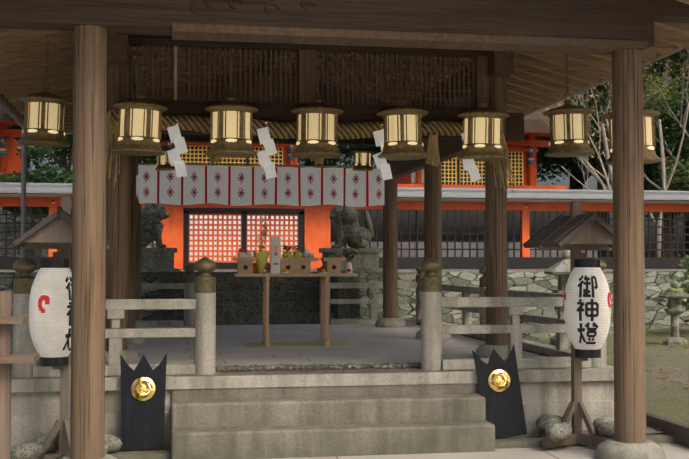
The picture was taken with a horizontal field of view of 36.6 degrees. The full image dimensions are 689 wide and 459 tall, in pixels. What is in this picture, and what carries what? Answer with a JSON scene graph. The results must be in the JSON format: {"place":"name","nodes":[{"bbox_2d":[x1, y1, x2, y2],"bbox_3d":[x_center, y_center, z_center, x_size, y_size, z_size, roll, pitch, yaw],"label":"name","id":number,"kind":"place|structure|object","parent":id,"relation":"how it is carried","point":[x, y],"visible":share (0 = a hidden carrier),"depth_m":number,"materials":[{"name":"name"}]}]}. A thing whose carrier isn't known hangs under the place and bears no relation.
{"place":"outdoors","nodes":[
{"label":"outdoors","id":0,"kind":"place"},
{"bbox_2d":[9,125,682,256],"label":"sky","id":1,"kind":"structure","parent":0,"point":[592,182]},
{"bbox_2d":[56,434,688,458],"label":"stone pavement","id":2,"kind":"structure","parent":0,"point":[525,448],"depth_m":7.84,"materials":[{"name":"stone"}]},
{"bbox_2d":[0,291,38,458],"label":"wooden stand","id":3,"kind":"object","parent":2,"relation":"on","point":[8,357],"visible":1,"depth_m":6.48,"materials":[{"name":"brown wood"}]},
{"bbox_2d":[11,197,122,458],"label":"paper lantern stand","id":4,"kind":"object","parent":2,"relation":"on","point":[50,313],"visible":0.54,"depth_m":7.43,"materials":[{"name":"white paper"}]},
{"bbox_2d":[171,369,494,458],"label":"front steps","id":5,"kind":"structure","parent":2,"relation":"on","point":[386,419],"depth_m":7.94,"materials":[{"name":"stone"}]},
{"bbox_2d":[167,327,688,429],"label":"leaf litter","id":6,"kind":"object","parent":2,"relation":"on","point":[608,358],"visible":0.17,"depth_m":12.08,"materials":[{"name":"brown plant"}]},
{"bbox_2d":[472,345,526,438],"bbox_3d":[1.245,1.303,8.373,0.410,0.746,0.156,0,-2,-10],"label":"black crest panel","id":7,"kind":"object","parent":2,"relation":"on","point":[499,382],"visible":1,"depth_m":8.36,"materials":[{"name":"black paint"}]},
{"bbox_2d":[522,202,613,447],"bbox_3d":[1.868,0.737,8.251,0.774,1.915,0.717,0,-2,-10],"label":"paper lantern stand","id":8,"kind":"object","parent":2,"relation":"on","point":[587,305],"visible":0.94,"depth_m":8.11,"materials":[{"name":"white paper"}]},
{"bbox_2d":[533,326,688,447],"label":"ground slope","id":9,"kind":"structure","parent":0,"point":[667,406],"depth_m":11.08,"materials":[{"name":"green plant"}]},
{"bbox_2d":[543,250,570,345],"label":"stone lantern","id":10,"kind":"object","parent":9,"relation":"on","point":[561,269],"visible":0.25,"depth_m":15.58,"materials":[{"name":"grey stone"}]},
{"bbox_2d":[658,280,688,344],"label":"stone lantern","id":11,"kind":"object","parent":9,"relation":"on","point":[674,295],"visible":0.98,"depth_m":14.61,"materials":[{"name":"grey stone"}]},
{"bbox_2d":[667,254,688,321],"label":"shrub","id":12,"kind":"object","parent":9,"relation":"on","point":[684,285],"visible":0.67,"depth_m":15.79,"materials":[{"name":"green plant"}]},
{"label":"ground","id":13,"kind":"structure","parent":0,"visible":0},
{"bbox_2d":[120,354,166,449],"bbox_3d":[-1.525,1.299,7.900,0.350,0.712,0.143,0,-2,-10],"label":"black crest panel","id":14,"kind":"object","parent":13,"relation":"on","point":[143,386],"visible":1,"depth_m":7.88,"materials":[{"name":"black paint"}]},
{"bbox_2d":[159,270,359,324],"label":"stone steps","id":15,"kind":"structure","parent":13,"relation":"on","point":[292,300],"depth_m":15.11,"materials":[{"name":"grey stone"}]},
{"bbox_2d":[11,323,613,451],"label":"stone platform","id":16,"kind":"structure","parent":13,"relation":"on","point":[35,403],"depth_m":8.60,"materials":[{"name":"stone"}]},
{"bbox_2d":[233,211,361,347],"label":"offering tables","id":17,"kind":"object","parent":16,"relation":"on","point":[287,264],"visible":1,"depth_m":10.89,"materials":[{"name":"brown wood"}]},
{"bbox_2d":[12,256,606,377],"bbox_3d":[-0.686,0.776,11.460,4.847,0.930,6.334,0,-2,-10],"label":"stone balustrade","id":18,"kind":"object","parent":16,"relation":"on","point":[197,303],"visible":0.56,"depth_m":8.53,"materials":[{"name":"stone"}]},
{"bbox_2d":[216,323,556,370],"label":"pebble stones","id":19,"kind":"object","parent":16,"relation":"on","point":[317,366],"visible":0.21,"depth_m":8.64,"materials":[{"name":"gravel"}]},
{"bbox_2d":[0,0,688,458],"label":"pavilion frame","id":20,"kind":"object","parent":13,"relation":"on","point":[492,36],"visible":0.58,"depth_m":7.61,"materials":[{"name":"brown wood"}]},
{"bbox_2d":[17,35,71,146],"bbox_3d":[-2.608,-1.349,9.080,0.467,1.249,0.464,0,-2,-10],"label":"hanging lantern","id":21,"kind":"object","parent":20,"relation":"hanging from","point":[44,114],"visible":0.96,"depth_m":8.93,"materials":[{"name":"brown metal"}]},
{"bbox_2d":[111,54,167,155],"bbox_3d":[-1.718,-1.055,8.761,0.466,0.847,0.457,0,-2,-10],"label":"hanging lantern","id":22,"kind":"object","parent":20,"relation":"hanging from","point":[139,124],"visible":1,"depth_m":8.61,"materials":[{"name":"brown metal"}]},
{"bbox_2d":[155,134,174,170],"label":"hanging lantern","id":23,"kind":"object","parent":20,"relation":"attached to","point":[163,163],"visible":0.62,"depth_m":13.21,"materials":[{"name":"brown metal"}]},
{"bbox_2d":[205,57,257,156],"bbox_3d":[-0.963,-1.053,8.889,0.457,0.842,0.457,0,-2,-10],"label":"hanging lantern","id":24,"kind":"object","parent":20,"relation":"hanging from","point":[231,122],"visible":1,"depth_m":8.74,"materials":[{"name":"brown metal"}]},
{"bbox_2d":[136,163,383,206],"bbox_3d":[-1.037,-0.579,13.683,3.400,0.539,0.158,0,-2,-10],"label":"shrine curtain","id":25,"kind":"object","parent":20,"relation":"attached to","point":[233,184],"visible":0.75,"depth_m":13.67,"materials":[{"name":"white fabric"}]},
{"bbox_2d":[106,110,514,193],"bbox_3d":[-0.296,-0.667,9.099,3.705,0.681,0.188,0,-2,-10],"label":"shimenawa rope","id":26,"kind":"object","parent":20,"relation":"attached to","point":[265,131],"visible":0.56,"depth_m":9.03,"materials":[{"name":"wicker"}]},
{"bbox_2d":[291,60,343,158],"bbox_3d":[-0.235,-1.049,9.012,0.457,0.842,0.457,0,-2,-10],"label":"hanging lantern","id":27,"kind":"object","parent":20,"relation":"hanging from","point":[317,130],"visible":1,"depth_m":8.86,"materials":[{"name":"brown metal"}]},
{"bbox_2d":[0,0,688,258],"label":"pavilion roof","id":28,"kind":"structure","parent":20,"relation":"on","point":[535,81],"depth_m":11.27,"materials":[{"name":"brown wood"}]},
{"bbox_2d":[352,138,373,170],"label":"hanging lantern","id":29,"kind":"object","parent":20,"relation":"hanging from","point":[362,159],"visible":1,"depth_m":13.64,"materials":[{"name":"brown metal"}]},
{"bbox_2d":[376,62,428,160],"bbox_3d":[0.508,-1.044,9.126,0.459,0.846,0.462,0,-2,-10],"label":"hanging lantern","id":30,"kind":"object","parent":20,"relation":"hanging from","point":[402,132],"visible":1,"depth_m":8.98,"materials":[{"name":"brown metal"}]},
{"bbox_2d":[457,65,508,160],"bbox_3d":[1.230,-1.040,9.270,0.459,0.845,0.460,0,-2,-10],"label":"hanging lantern","id":31,"kind":"object","parent":20,"relation":"hanging from","point":[482,130],"visible":0.98,"depth_m":9.12,"materials":[{"name":"brown metal"}]},
{"bbox_2d":[543,53,594,156],"bbox_3d":[2.027,-1.309,9.441,0.463,1.285,0.457,0,-2,-10],"label":"hanging lantern","id":32,"kind":"object","parent":20,"relation":"hanging from","point":[568,130],"visible":0.98,"depth_m":9.29,"materials":[{"name":"brown metal"}]},
{"bbox_2d":[602,108,661,164],"bbox_3d":[2.316,-1.250,8.418,0.466,1.446,0.457,0,-2,-10],"label":"hanging lantern","id":33,"kind":"object","parent":20,"relation":"hanging from","point":[650,156],"visible":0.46,"depth_m":8.28,"materials":[{"name":"brown metal"}]},
{"bbox_2d":[0,269,688,348],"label":"stone wall","id":34,"kind":"structure","parent":13,"relation":"on","point":[657,283],"depth_m":16.60,"materials":[{"name":"grey stone"}]},
{"bbox_2d":[0,107,48,256],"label":"shrine building","id":35,"kind":"structure","parent":34,"relation":"on","point":[10,161],"depth_m":26.52,"materials":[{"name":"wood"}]},
{"bbox_2d":[8,125,60,177],"bbox_3d":[-14.764,-6.118,33.907,11.340,14.660,11.503,0,-2,-10],"label":"tree","id":36,"kind":"object","parent":34,"relation":"on","point":[30,160],"visible":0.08,"depth_m":36.71,"materials":[{"name":"green plant"}]},
{"bbox_2d":[16,126,67,166],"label":"tree","id":37,"kind":"object","parent":34,"relation":"on","point":[41,159],"visible":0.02,"depth_m":46.14,"materials":[{"name":"green plant"}]},
{"bbox_2d":[0,108,144,251],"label":"tree","id":38,"kind":"object","parent":34,"relation":"on","point":[64,175],"visible":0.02,"depth_m":23.53,"materials":[{"name":"green plant"}]},
{"bbox_2d":[12,126,156,162],"bbox_3d":[-8.589,-6.493,37.028,12.057,15.600,12.909,0,-2,-10],"label":"tree","id":39,"kind":"object","parent":34,"relation":"on","point":[145,161],"depth_m":33.61,"materials":[{"name":"green plant"}]},
{"bbox_2d":[11,125,161,165],"bbox_3d":[-7.207,-4.651,31.696,8.530,11.590,8.601,0,-2,-10],"label":"tree","id":40,"kind":"object","parent":34,"relation":"on","point":[143,158],"visible":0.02,"depth_m":29.84,"materials":[{"name":"green plant"}]},
{"bbox_2d":[141,203,178,271],"bbox_3d":[-3.102,0.176,16.382,1.000,1.233,0.660,0,-2,-10],"label":"guardian lion statue","id":41,"kind":"object","parent":34,"relation":"on","point":[160,257],"visible":0.62,"depth_m":16.21,"materials":[{"name":"stone"}]},
{"bbox_2d":[141,142,297,247],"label":"shrine building","id":42,"kind":"structure","parent":34,"relation":"on","point":[195,154],"depth_m":27.65,"materials":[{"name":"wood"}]},
{"bbox_2d":[143,145,380,167],"bbox_3d":[-3.537,-6.585,38.524,12.698,15.880,11.005,-1,-2,40],"label":"tree","id":43,"kind":"object","parent":34,"relation":"on","point":[368,147],"visible":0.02,"depth_m":38.72,"materials":[{"name":"green plant"}]},
{"bbox_2d":[299,146,354,165],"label":"tree","id":44,"kind":"object","parent":34,"relation":"on","point":[314,165],"depth_m":46.11,"materials":[{"name":"green plant"}]},
{"bbox_2d":[0,182,688,268],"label":"vermilion fence","id":45,"kind":"object","parent":34,"relation":"on","point":[219,235],"visible":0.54,"depth_m":23.36,"materials":[{"name":"paint"}]},
{"bbox_2d":[317,205,382,271],"bbox_3d":[0.092,0.193,16.924,1.000,1.233,0.660,0,-2,-10],"label":"guardian lion statue","id":46,"kind":"object","parent":34,"relation":"on","point":[347,225],"visible":0.81,"depth_m":16.77,"materials":[{"name":"stone"}]},
{"bbox_2d":[301,145,556,181],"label":"tree","id":47,"kind":"object","parent":34,"relation":"on","point":[341,151],"visible":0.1,"depth_m":42.26,"materials":[{"name":"green plant"}]},
{"bbox_2d":[299,137,592,175],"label":"tree","id":48,"kind":"object","parent":34,"relation":"on","point":[344,159],"depth_m":42.50,"materials":[{"name":"green plant"}]},
{"bbox_2d":[397,98,590,188],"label":"shrine building","id":49,"kind":"structure","parent":34,"relation":"on","point":[522,159],"depth_m":28.71,"materials":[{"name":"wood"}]},
{"bbox_2d":[524,86,603,167],"bbox_3d":[4.864,-4.923,34.575,7.876,12.308,8.830,0,-2,-10],"label":"tree","id":50,"kind":"object","parent":34,"relation":"on","point":[545,150],"depth_m":33.75,"materials":[{"name":"green plant"}]},
{"bbox_2d":[536,64,648,184],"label":"tree","id":51,"kind":"object","parent":34,"relation":"on","point":[554,168],"depth_m":46.86,"materials":[{"name":"green plant"}]},
{"bbox_2d":[524,65,688,189],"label":"tree","id":52,"kind":"object","parent":34,"relation":"on","point":[575,184],"depth_m":35.48,"materials":[{"name":"green plant"}]},
{"bbox_2d":[536,49,688,256],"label":"tree","id":53,"kind":"object","parent":34,"relation":"on","point":[598,167],"visible":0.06,"depth_m":29.79,"materials":[{"name":"green plant"}]},
{"bbox_2d":[537,66,688,212],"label":"bare tree","id":54,"kind":"object","parent":34,"relation":"on","point":[602,128],"visible":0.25,"depth_m":25.74,"materials":[{"name":"grey plant"}]},
{"bbox_2d":[538,65,688,255],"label":"tree","id":55,"kind":"object","parent":34,"relation":"on","point":[687,221],"depth_m":34.58,"materials":[{"name":"green plant"}]},
{"bbox_2d":[548,58,688,256],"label":"tree","id":56,"kind":"object","parent":34,"relation":"on","point":[674,134],"visible":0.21,"depth_m":29.94,"materials":[{"name":"green plant"}]},
{"bbox_2d":[574,48,688,256],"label":"bare tree","id":57,"kind":"object","parent":34,"relation":"on","point":[665,185],"visible":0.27,"depth_m":26.55,"materials":[{"name":"grey plant"}]},
{"bbox_2d":[643,48,688,229],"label":"tree","id":58,"kind":"object","parent":34,"relation":"on","point":[674,89],"visible":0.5,"depth_m":28.04,"materials":[{"name":"green plant"}]},
{"bbox_2d":[643,51,688,175],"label":"bare tree","id":59,"kind":"object","parent":34,"relation":"on","point":[679,123],"visible":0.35,"depth_m":27.73,"materials":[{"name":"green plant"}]}
]}

